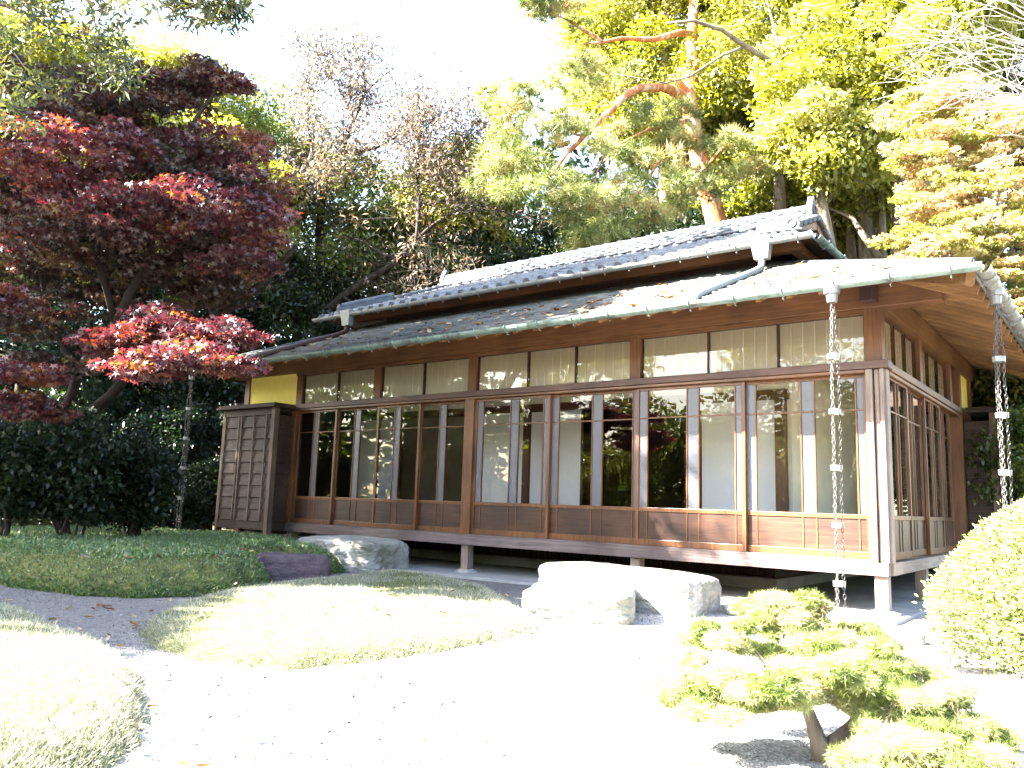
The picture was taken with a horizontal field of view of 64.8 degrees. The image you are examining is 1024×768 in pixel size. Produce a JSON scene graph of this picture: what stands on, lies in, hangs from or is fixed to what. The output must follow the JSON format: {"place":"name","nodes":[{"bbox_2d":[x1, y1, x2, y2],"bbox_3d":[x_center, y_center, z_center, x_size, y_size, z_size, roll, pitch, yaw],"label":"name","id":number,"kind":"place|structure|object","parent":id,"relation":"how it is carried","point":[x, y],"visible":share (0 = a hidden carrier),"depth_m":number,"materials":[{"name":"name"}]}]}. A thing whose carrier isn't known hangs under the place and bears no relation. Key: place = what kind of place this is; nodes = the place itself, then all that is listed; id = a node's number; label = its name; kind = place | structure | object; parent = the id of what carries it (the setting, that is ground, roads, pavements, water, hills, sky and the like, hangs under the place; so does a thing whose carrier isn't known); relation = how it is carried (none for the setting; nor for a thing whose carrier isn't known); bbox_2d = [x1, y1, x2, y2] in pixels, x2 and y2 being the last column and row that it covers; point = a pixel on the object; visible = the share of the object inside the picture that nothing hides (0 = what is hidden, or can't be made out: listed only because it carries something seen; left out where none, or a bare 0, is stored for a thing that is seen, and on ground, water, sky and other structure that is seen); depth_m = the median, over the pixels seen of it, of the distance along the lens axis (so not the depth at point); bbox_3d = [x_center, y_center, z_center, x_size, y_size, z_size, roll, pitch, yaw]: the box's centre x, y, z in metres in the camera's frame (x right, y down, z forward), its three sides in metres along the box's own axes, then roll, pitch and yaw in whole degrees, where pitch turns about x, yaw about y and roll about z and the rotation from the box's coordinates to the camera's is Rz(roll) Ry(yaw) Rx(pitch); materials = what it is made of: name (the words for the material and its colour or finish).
{"place":"outdoors","nodes":[
{"label":"outdoors","id":0,"kind":"place"},
{"bbox_2d":[0,602,162,767],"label":"lawn grass","id":1,"kind":"structure","parent":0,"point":[117,667],"depth_m":3.46,"materials":[{"name":"plant"}]},
{"bbox_2d":[134,568,544,671],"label":"lawn grass","id":2,"kind":"structure","parent":0,"point":[517,615],"depth_m":6.08,"materials":[{"name":"green plant"}]},
{"bbox_2d":[0,571,1023,767],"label":"gravel court","id":3,"kind":"object","parent":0,"point":[633,725],"visible":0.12,"depth_m":3.98,"materials":[{"name":"white gravel"}]},
{"bbox_2d":[0,417,74,536],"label":"shrub","id":4,"kind":"object","parent":3,"relation":"on","point":[22,449],"visible":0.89,"depth_m":10.14,"materials":[{"name":"green plant"}]},
{"bbox_2d":[2,466,72,526],"bbox_3d":[-8.473,2.011,14.392,1.955,1.722,1.694,-2,-9,23],"label":"shrub","id":5,"kind":"object","parent":3,"relation":"on","point":[35,521],"visible":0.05,"depth_m":14.24,"materials":[{"name":"green plant"}]},
{"bbox_2d":[20,400,140,536],"bbox_3d":[-5.780,1.334,10.822,1.441,2.176,1.570,3,-8,-6],"label":"shrub","id":6,"kind":"object","parent":3,"relation":"on","point":[89,456],"visible":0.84,"depth_m":10.43,"materials":[{"name":"green plant"}]},
{"bbox_2d":[71,475,150,525],"bbox_3d":[-7.556,2.162,15.040,2.042,1.675,1.823,-5,-11,37],"label":"shrub","id":7,"kind":"object","parent":3,"relation":"on","point":[105,514],"visible":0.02,"depth_m":14.58,"materials":[{"name":"green plant"}]},
{"bbox_2d":[88,426,190,536],"bbox_3d":[-5.307,1.566,11.512,1.323,1.943,1.370,3,-8,-9],"label":"shrub","id":8,"kind":"object","parent":3,"relation":"on","point":[141,503],"visible":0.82,"depth_m":11.27,"materials":[{"name":"green plant"}]},
{"bbox_2d":[130,722,148,727],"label":"fallen leaf","id":9,"kind":"object","parent":3,"relation":"on","point":[139,725],"visible":0.9,"depth_m":3.39,"materials":[{"name":"beige plant"}]},
{"bbox_2d":[141,682,155,686],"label":"fallen leaf","id":10,"kind":"object","parent":3,"relation":"on","point":[147,684],"visible":0.97,"depth_m":4.12,"materials":[{"name":"white plant"}]},
{"bbox_2d":[123,470,215,530],"bbox_3d":[-6.600,2.303,15.509,1.898,1.585,1.688,2,-8,2],"label":"shrub","id":11,"kind":"object","parent":3,"relation":"on","point":[194,514],"visible":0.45,"depth_m":15.19,"materials":[{"name":"green plant"}]},
{"bbox_2d":[0,523,345,598],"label":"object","id":12,"kind":"object","parent":3,"relation":"on","point":[186,565],"visible":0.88,"depth_m":8.36,"materials":[{"name":"plant"}]},
{"bbox_2d":[178,758,190,765],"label":"fallen leaf","id":13,"kind":"object","parent":3,"relation":"on","point":[185,761],"visible":1,"depth_m":2.95,"materials":[{"name":"yellow plant"}]},
{"bbox_2d":[196,763,210,766],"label":"fallen leaf","id":14,"kind":"object","parent":3,"relation":"on","point":[203,764],"visible":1,"depth_m":2.93,"materials":[{"name":"orange plant"}]},
{"bbox_2d":[185,454,229,529],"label":"shrub","id":15,"kind":"object","parent":3,"relation":"on","point":[208,467],"visible":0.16,"depth_m":16.24,"materials":[{"name":"green plant"}]},
{"bbox_2d":[254,552,330,582],"bbox_3d":[-2.630,2.258,9.632,0.912,0.466,0.427,4,-9,-12],"label":"step stone","id":16,"kind":"object","parent":3,"relation":"on","point":[280,566],"visible":0.51,"depth_m":9.46,"materials":[{"name":"grey stone"}]},
{"bbox_2d":[298,535,409,572],"bbox_3d":[-2.316,2.476,11.644,1.557,0.547,1.033,-3,-10,31],"label":"step stone","id":17,"kind":"object","parent":3,"relation":"on","point":[359,554],"visible":0.54,"depth_m":11.15,"materials":[{"name":"grey stone"}]},
{"bbox_2d":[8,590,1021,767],"bbox_3d":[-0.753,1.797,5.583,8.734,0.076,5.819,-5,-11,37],"label":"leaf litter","id":18,"kind":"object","parent":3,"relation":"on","point":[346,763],"visible":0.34,"depth_m":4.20,"materials":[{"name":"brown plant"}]},
{"bbox_2d":[522,581,635,624],"bbox_3d":[0.637,2.059,7.459,1.000,0.374,1.106,0,-8,9],"label":"step stone","id":19,"kind":"object","parent":3,"relation":"on","point":[584,603],"visible":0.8,"depth_m":6.98,"materials":[{"name":"grey stone"}]},
{"bbox_2d":[538,561,721,616],"bbox_3d":[1.185,2.161,8.357,1.856,0.542,0.927,-5,-11,37],"label":"step stone","id":20,"kind":"object","parent":3,"relation":"on","point":[665,592],"visible":0.52,"depth_m":7.84,"materials":[{"name":"grey stone"}]},
{"bbox_2d":[723,604,746,615],"bbox_3d":[2.222,2.206,7.865,0.319,0.104,0.241,3,-8,-8],"label":"garden stone","id":21,"kind":"object","parent":3,"relation":"on","point":[725,608],"visible":0.38,"depth_m":7.80,"materials":[{"name":"grey stone"}]},
{"bbox_2d":[643,587,1023,767],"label":"garden pine","id":22,"kind":"object","parent":3,"relation":"on","point":[873,688],"visible":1,"depth_m":3.25,"materials":[{"name":"green plant"}]},
{"bbox_2d":[901,630,925,644],"bbox_3d":[3.194,2.035,6.417,0.176,0.145,0.161,1,-8,9],"label":"garden stone","id":23,"kind":"object","parent":3,"relation":"on","point":[913,637],"visible":0.69,"depth_m":6.36,"materials":[{"name":"grey stone"}]},
{"bbox_2d":[913,497,1023,687],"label":"clipped azalea","id":24,"kind":"object","parent":3,"relation":"on","point":[999,583],"visible":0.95,"depth_m":5.38,"materials":[{"name":"green plant"}]},
{"bbox_2d":[3,0,1023,404],"label":"sky","id":25,"kind":"structure","parent":0,"point":[484,34],"materials":[{"name":"white"}]},
{"bbox_2d":[51,501,1006,610],"bbox_3d":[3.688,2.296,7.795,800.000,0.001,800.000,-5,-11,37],"label":"ground","id":26,"kind":"structure","parent":0,"point":[283,535],"depth_m":21.29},
{"bbox_2d":[0,290,138,526],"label":"evergreen tree","id":27,"kind":"object","parent":26,"relation":"on","point":[112,406],"visible":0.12,"depth_m":17.85,"materials":[{"name":"green plant"}]},
{"bbox_2d":[29,383,111,461],"bbox_3d":[-9.421,1.522,16.938,1.853,3.349,2.251,4,-9,-16],"label":"shrub","id":28,"kind":"object","parent":26,"relation":"on","point":[98,395],"visible":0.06,"depth_m":17.23,"materials":[{"name":"green plant"}]},
{"bbox_2d":[0,0,161,392],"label":"broadleaf tree","id":29,"kind":"object","parent":26,"relation":"on","point":[47,56],"visible":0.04,"depth_m":18.73,"materials":[{"name":"green plant"}]},
{"bbox_2d":[0,273,243,500],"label":"evergreen tree","id":30,"kind":"object","parent":26,"relation":"on","point":[161,402],"visible":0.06,"depth_m":18.95,"materials":[{"name":"green plant"}]},
{"bbox_2d":[0,0,266,138],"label":"overhanging tree","id":31,"kind":"object","parent":26,"relation":"on","point":[229,10],"visible":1,"depth_m":5.47,"materials":[{"name":"green plant"}]},
{"bbox_2d":[90,406,197,524],"bbox_3d":[-7.863,1.843,16.940,2.170,2.832,2.078,-5,-11,37],"label":"shrub","id":32,"kind":"object","parent":26,"relation":"on","point":[165,417],"visible":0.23,"depth_m":17.02,"materials":[{"name":"green plant"}]},
{"bbox_2d":[0,51,302,530],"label":"red maple","id":33,"kind":"object","parent":26,"relation":"on","point":[214,194],"visible":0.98,"depth_m":9.57,"materials":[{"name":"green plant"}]},
{"bbox_2d":[44,32,279,526],"bbox_3d":[-10.278,-3.099,22.642,6.775,14.199,6.668,4,-9,-12],"label":"broadleaf tree","id":34,"kind":"object","parent":26,"relation":"on","point":[162,54],"visible":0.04,"depth_m":21.88,"materials":[{"name":"green plant"}]},
{"bbox_2d":[96,300,270,506],"bbox_3d":[-8.186,0.674,21.025,5.238,6.466,5.406,-5,-11,37],"label":"evergreen tree","id":35,"kind":"object","parent":26,"relation":"on","point":[141,388],"visible":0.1,"depth_m":19.70,"materials":[{"name":"green plant"}]},
{"bbox_2d":[150,395,223,530],"bbox_3d":[-6.934,1.830,17.963,2.128,3.200,1.794,-5,-11,37],"label":"shrub","id":36,"kind":"object","parent":26,"relation":"on","point":[199,417],"visible":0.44,"depth_m":17.78,"materials":[{"name":"green plant"}]},
{"bbox_2d":[133,108,310,530],"bbox_3d":[-7.452,-1.702,20.511,4.334,10.994,4.576,-5,-11,37],"label":"broadleaf tree","id":37,"kind":"object","parent":26,"relation":"on","point":[292,228],"visible":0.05,"depth_m":20.70,"materials":[{"name":"green plant"}]},
{"bbox_2d":[162,73,347,529],"bbox_3d":[-7.922,-2.397,23.615,6.028,13.225,5.755,-5,-11,37],"label":"broadleaf tree","id":38,"kind":"object","parent":26,"relation":"on","point":[276,125],"visible":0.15,"depth_m":23.34,"materials":[{"name":"green plant"}]},
{"bbox_2d":[198,249,361,533],"bbox_3d":[-5.969,0.240,21.820,5.383,7.637,5.378,-5,-11,37],"label":"evergreen tree","id":39,"kind":"object","parent":26,"relation":"on","point":[287,299],"visible":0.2,"depth_m":20.82,"materials":[{"name":"green plant"}]},
{"bbox_2d":[256,117,415,335],"bbox_3d":[-5.519,-1.735,23.052,5.411,11.964,5.480,-5,-11,37],"label":"broadleaf tree","id":40,"kind":"object","parent":26,"relation":"on","point":[318,247],"visible":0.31,"depth_m":22.43,"materials":[{"name":"green plant"}]},
{"bbox_2d":[282,240,431,332],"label":"evergreen tree","id":41,"kind":"object","parent":26,"relation":"on","point":[362,296],"visible":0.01,"depth_m":24.22,"materials":[{"name":"green plant"}]},
{"bbox_2d":[324,161,489,299],"bbox_3d":[-2.995,-1.185,23.697,4.732,11.286,5.033,0,-9,12],"label":"broadleaf tree","id":42,"kind":"object","parent":26,"relation":"on","point":[369,221],"visible":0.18,"depth_m":22.60,"materials":[{"name":"green plant"}]},
{"bbox_2d":[258,0,583,535],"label":"sparse tree","id":43,"kind":"object","parent":26,"relation":"on","point":[411,114],"visible":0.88,"depth_m":21.26,"materials":[{"name":"brown plant"}]},
{"bbox_2d":[355,180,533,297],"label":"broadleaf tree","id":44,"kind":"object","parent":26,"relation":"on","point":[387,280],"visible":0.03,"depth_m":23.38,"materials":[{"name":"green plant"}]},
{"bbox_2d":[384,132,538,286],"bbox_3d":[-1.706,-1.432,22.453,4.491,11.381,4.804,-5,-11,37],"label":"broadleaf tree","id":45,"kind":"object","parent":26,"relation":"on","point":[433,216],"visible":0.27,"depth_m":21.87,"materials":[{"name":"green plant"}]},
{"bbox_2d":[406,223,541,288],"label":"evergreen tree","id":46,"kind":"object","parent":26,"relation":"on","point":[484,255],"visible":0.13,"depth_m":21.00,"materials":[{"name":"green plant"}]},
{"bbox_2d":[429,136,586,274],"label":"broadleaf tree","id":47,"kind":"object","parent":26,"relation":"on","point":[532,203],"visible":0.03,"depth_m":23.96,"materials":[{"name":"green plant"}]},
{"bbox_2d":[0,49,1023,455],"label":"woodland","id":48,"kind":"object","parent":26,"relation":"on","point":[538,145],"depth_m":29.28,"materials":[{"name":"green plant"}]},
{"bbox_2d":[503,172,684,261],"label":"evergreen tree","id":49,"kind":"object","parent":26,"relation":"on","point":[546,235],"visible":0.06,"depth_m":22.02,"materials":[{"name":"green plant"}]},
{"bbox_2d":[458,0,778,251],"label":"red pine","id":50,"kind":"object","parent":26,"relation":"on","point":[699,175],"visible":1,"depth_m":16.71,"materials":[{"name":"green plant"}]},
{"bbox_2d":[547,0,772,231],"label":"broadleaf tree","id":51,"kind":"object","parent":26,"relation":"on","point":[613,18],"visible":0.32,"depth_m":21.31,"materials":[{"name":"green plant"}]},
{"bbox_2d":[603,187,731,242],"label":"evergreen tree","id":52,"kind":"object","parent":26,"relation":"on","point":[693,219],"visible":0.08,"depth_m":21.00,"materials":[{"name":"green plant"}]},
{"bbox_2d":[616,0,886,258],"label":"grey stemmed tree","id":53,"kind":"object","parent":26,"relation":"on","point":[864,231],"visible":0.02,"depth_m":19.41,"materials":[{"name":"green plant"}]},
{"bbox_2d":[678,122,833,219],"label":"broadleaf tree","id":54,"kind":"object","parent":26,"relation":"on","point":[746,202],"visible":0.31,"depth_m":19.90,"materials":[{"name":"green plant"}]},
{"bbox_2d":[670,95,846,224],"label":"broadleaf tree","id":55,"kind":"object","parent":26,"relation":"on","point":[731,121],"visible":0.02,"depth_m":20.47,"materials":[{"name":"green plant"}]},
{"bbox_2d":[644,0,874,210],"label":"broadleaf tree","id":56,"kind":"object","parent":26,"relation":"on","point":[726,72],"visible":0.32,"depth_m":18.72,"materials":[{"name":"green plant"}]},
{"bbox_2d":[741,0,916,247],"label":"broadleaf tree","id":57,"kind":"object","parent":26,"relation":"on","point":[800,137],"visible":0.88,"depth_m":16.26,"materials":[{"name":"green plant"}]},
{"bbox_2d":[790,153,966,258],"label":"broadleaf tree","id":58,"kind":"object","parent":26,"relation":"on","point":[886,188],"visible":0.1,"depth_m":19.84,"materials":[{"name":"green plant"}]},
{"bbox_2d":[828,182,936,256],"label":"broadleaf tree","id":59,"kind":"object","parent":26,"relation":"on","point":[841,244],"visible":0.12,"depth_m":20.58,"materials":[{"name":"green plant"}]},
{"bbox_2d":[754,0,1023,391],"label":"broadleaf tree","id":60,"kind":"object","parent":26,"relation":"on","point":[994,18],"visible":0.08,"depth_m":17.31,"materials":[{"name":"green plant"}]},
{"bbox_2d":[831,0,1014,228],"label":"broadleaf tree","id":61,"kind":"object","parent":26,"relation":"on","point":[858,75],"visible":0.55,"depth_m":15.77,"materials":[{"name":"green plant"}]},
{"bbox_2d":[864,0,1023,168],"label":"bare tree","id":62,"kind":"object","parent":26,"relation":"on","point":[985,97],"visible":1,"depth_m":7.80,"materials":[{"name":"grey plant"}]},
{"bbox_2d":[867,70,1023,318],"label":"orange maple","id":63,"kind":"object","parent":26,"relation":"on","point":[940,139],"visible":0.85,"depth_m":12.62,"materials":[{"name":"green plant"}]},
{"bbox_2d":[917,367,1023,491],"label":"broadleaf tree","id":64,"kind":"object","parent":26,"relation":"on","point":[983,393],"visible":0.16,"depth_m":12.72,"materials":[{"name":"green plant"}]},
{"bbox_2d":[964,403,1023,525],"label":"shrub","id":65,"kind":"object","parent":26,"relation":"on","point":[1016,431],"visible":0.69,"depth_m":11.33,"materials":[{"name":"green plant"}]},
{"bbox_2d":[969,0,1023,287],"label":"broadleaf tree","id":66,"kind":"object","parent":26,"relation":"on","point":[1009,90],"visible":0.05,"depth_m":18.97,"materials":[{"name":"green plant"}]},
{"bbox_2d":[992,379,1023,489],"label":"shrub","id":67,"kind":"object","parent":26,"relation":"on","point":[1019,400],"visible":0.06,"depth_m":12.40,"materials":[{"name":"green plant"}]},
{"bbox_2d":[399,556,979,625],"bbox_3d":[2.265,3.304,14.472,10.720,0.235,9.820,-5,-11,37],"label":"concrete apron","id":68,"kind":"object","parent":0,"point":[860,595],"visible":0.11,"depth_m":10.33,"materials":[{"name":"grey concrete"}]},
{"bbox_2d":[184,196,1023,616],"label":"tea house","id":69,"kind":"structure","parent":68,"relation":"on","point":[690,430],"depth_m":10.94,"materials":[{"name":"brown wood"}]},
{"bbox_2d":[175,373,196,528],"bbox_3d":[-5.617,1.140,13.858,0.149,2.755,0.149,-5,-11,37],"label":"rain chain","id":70,"kind":"object","parent":69,"relation":"hanging from","point":[191,379],"visible":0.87,"depth_m":13.85,"materials":[{"name":"metal"}]},
{"bbox_2d":[292,409,338,524],"bbox_3d":[-3.285,1.372,13.444,0.990,1.879,0.034,-5,-11,37],"label":"sliding door","id":71,"kind":"structure","parent":69,"relation":"in","point":[312,509],"depth_m":13.43,"materials":[{"name":"brown wood"}]},
{"bbox_2d":[303,372,338,403],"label":"transom window","id":72,"kind":"structure","parent":69,"relation":"in","point":[317,388],"depth_m":13.68,"materials":[{"name":"glass"}]},
{"bbox_2d":[337,369,374,400],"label":"transom window","id":73,"kind":"structure","parent":69,"relation":"in","point":[352,385],"depth_m":13.15,"materials":[{"name":"glass"}]},
{"bbox_2d":[332,407,381,526],"bbox_3d":[-2.488,1.316,12.884,1.000,1.879,0.034,-5,-11,37],"label":"sliding door","id":74,"kind":"structure","parent":69,"relation":"in","point":[352,511],"depth_m":12.89,"materials":[{"name":"brown wood"}]},
{"bbox_2d":[371,403,421,529],"bbox_3d":[-1.759,1.250,12.277,0.940,1.879,0.034,-5,-11,37],"label":"sliding door","id":75,"kind":"structure","parent":69,"relation":"in","point":[392,513],"depth_m":12.25,"materials":[{"name":"brown wood"}]},
{"bbox_2d":[381,364,423,397],"bbox_3d":[-1.678,-0.046,12.470,0.910,0.488,0.055,-5,-11,37],"label":"transom window","id":76,"kind":"structure","parent":69,"relation":"in","point":[407,380],"depth_m":12.50,"materials":[{"name":"glass"}]},
{"bbox_2d":[416,401,464,532],"bbox_3d":[-1.016,1.198,11.758,0.955,1.879,0.034,-5,-11,37],"label":"sliding door","id":77,"kind":"structure","parent":69,"relation":"in","point":[439,515],"depth_m":11.76,"materials":[{"name":"brown wood"}]},
{"bbox_2d":[423,359,468,394],"bbox_3d":[-0.956,-0.104,11.918,0.910,0.488,0.055,-5,-11,37],"label":"transom window","id":78,"kind":"structure","parent":69,"relation":"in","point":[445,376],"depth_m":11.95,"materials":[{"name":"glass"}]},
{"bbox_2d":[477,352,527,389],"bbox_3d":[-0.122,-0.170,11.280,0.896,0.488,0.055,-5,-11,37],"label":"transom window","id":79,"kind":"structure","parent":69,"relation":"in","point":[509,370],"depth_m":11.30,"materials":[{"name":"glass"}]},
{"bbox_2d":[471,395,551,538],"bbox_3d":[-0.021,1.111,10.948,1.295,1.879,0.034,-5,-11,37],"label":"sliding door","id":80,"kind":"structure","parent":69,"relation":"in","point":[511,518],"depth_m":10.90,"materials":[{"name":"brown wood"}]},
{"bbox_2d":[527,346,575,386],"bbox_3d":[0.539,-0.223,10.775,0.771,0.488,0.055,-5,-11,37],"label":"transom window","id":81,"kind":"structure","parent":69,"relation":"in","point":[555,366],"depth_m":10.79,"materials":[{"name":"glass"}]},
{"bbox_2d":[548,389,635,543],"bbox_3d":[1.026,1.035,10.197,1.375,1.879,0.034,-5,-11,37],"label":"sliding door","id":82,"kind":"structure","parent":69,"relation":"in","point":[595,522],"depth_m":10.18,"materials":[{"name":"brown wood"}]},
{"bbox_2d":[575,341,629,382],"bbox_3d":[1.170,-0.274,10.292,0.821,0.488,0.055,-5,-11,37],"label":"transom window","id":83,"kind":"structure","parent":69,"relation":"in","point":[611,361],"depth_m":10.31,"materials":[{"name":"glass"}]},
{"bbox_2d":[642,332,707,377],"bbox_3d":[1.960,-0.337,9.689,0.870,0.488,0.055,-5,-11,37],"label":"transom window","id":84,"kind":"structure","parent":69,"relation":"in","point":[685,354],"depth_m":9.70,"materials":[{"name":"glass"}]},
{"bbox_2d":[635,381,746,551],"bbox_3d":[2.052,0.946,9.362,1.375,1.879,0.034,-5,-11,37],"label":"sliding door","id":85,"kind":"structure","parent":69,"relation":"in","point":[692,526],"depth_m":9.31,"materials":[{"name":"brown wood"}]},
{"bbox_2d":[708,325,777,372],"bbox_3d":[2.629,-0.390,9.177,0.818,0.488,0.055,-5,-11,37],"label":"transom window","id":86,"kind":"structure","parent":69,"relation":"in","point":[749,348],"depth_m":9.19,"materials":[{"name":"glass"}]},
{"bbox_2d":[746,374,870,558],"bbox_3d":[3.112,0.868,8.601,1.330,1.879,0.034,-5,-11,37],"label":"sliding door","id":87,"kind":"structure","parent":69,"relation":"in","point":[810,532],"depth_m":8.55,"materials":[{"name":"brown wood"}]},
{"bbox_2d":[777,316,864,366],"bbox_3d":[3.313,-0.445,8.653,0.909,0.488,0.055,-5,-11,37],"label":"transom window","id":88,"kind":"structure","parent":69,"relation":"in","point":[804,343],"depth_m":8.68,"materials":[{"name":"glass"}]},
{"bbox_2d":[823,285,846,621],"bbox_3d":[2.932,0.599,7.296,0.149,3.042,0.149,-5,-11,37],"label":"rain chain","id":89,"kind":"object","parent":69,"relation":"hanging from","point":[831,293],"visible":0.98,"depth_m":7.30,"materials":[{"name":"metal"}]},
{"bbox_2d":[884,321,895,365],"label":"transom window","id":90,"kind":"structure","parent":69,"relation":"in","point":[889,330],"depth_m":8.76,"materials":[{"name":"glass"}]},
{"bbox_2d":[894,328,905,371],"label":"transom window","id":91,"kind":"structure","parent":69,"relation":"in","point":[900,350],"depth_m":9.14,"materials":[{"name":"glass"}]},
{"bbox_2d":[889,377,913,559],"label":"sliding door","id":92,"kind":"structure","parent":69,"relation":"in","point":[904,546],"depth_m":8.58,"materials":[{"name":"brown wood"}]},
{"bbox_2d":[905,338,915,378],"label":"transom window","id":93,"kind":"structure","parent":69,"relation":"in","point":[910,346],"depth_m":9.56,"materials":[{"name":"glass"}]},
{"bbox_2d":[900,387,926,555],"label":"sliding door","id":94,"kind":"structure","parent":69,"relation":"in","point":[919,522],"depth_m":9.29,"materials":[{"name":"brown wood"}]},
{"bbox_2d":[922,351,928,386],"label":"transom window","id":95,"kind":"structure","parent":69,"relation":"in","point":[924,355],"depth_m":10.18,"materials":[{"name":"glass"}]},
{"bbox_2d":[921,397,945,554],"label":"sliding door","id":96,"kind":"structure","parent":69,"relation":"in","point":[936,540],"depth_m":9.94,"materials":[{"name":"brown wood"}]},
{"bbox_2d":[928,356,938,393],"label":"transom window","id":97,"kind":"structure","parent":69,"relation":"in","point":[933,368],"depth_m":10.62,"materials":[{"name":"glass"}]},
{"bbox_2d":[937,362,946,398],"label":"transom window","id":98,"kind":"structure","parent":69,"relation":"in","point":[942,385],"depth_m":11.10,"materials":[{"name":"glass"}]},
{"bbox_2d":[933,406,955,551],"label":"sliding door","id":99,"kind":"structure","parent":69,"relation":"in","point":[949,521],"depth_m":10.76,"materials":[{"name":"brown wood"}]},
{"bbox_2d":[986,287,1012,602],"bbox_3d":[4.381,0.588,7.180,0.149,2.960,0.149,-5,-11,37],"label":"rain chain","id":100,"kind":"object","parent":69,"relation":"hanging from","point":[994,297],"visible":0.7,"depth_m":7.25,"materials":[{"name":"metal"}]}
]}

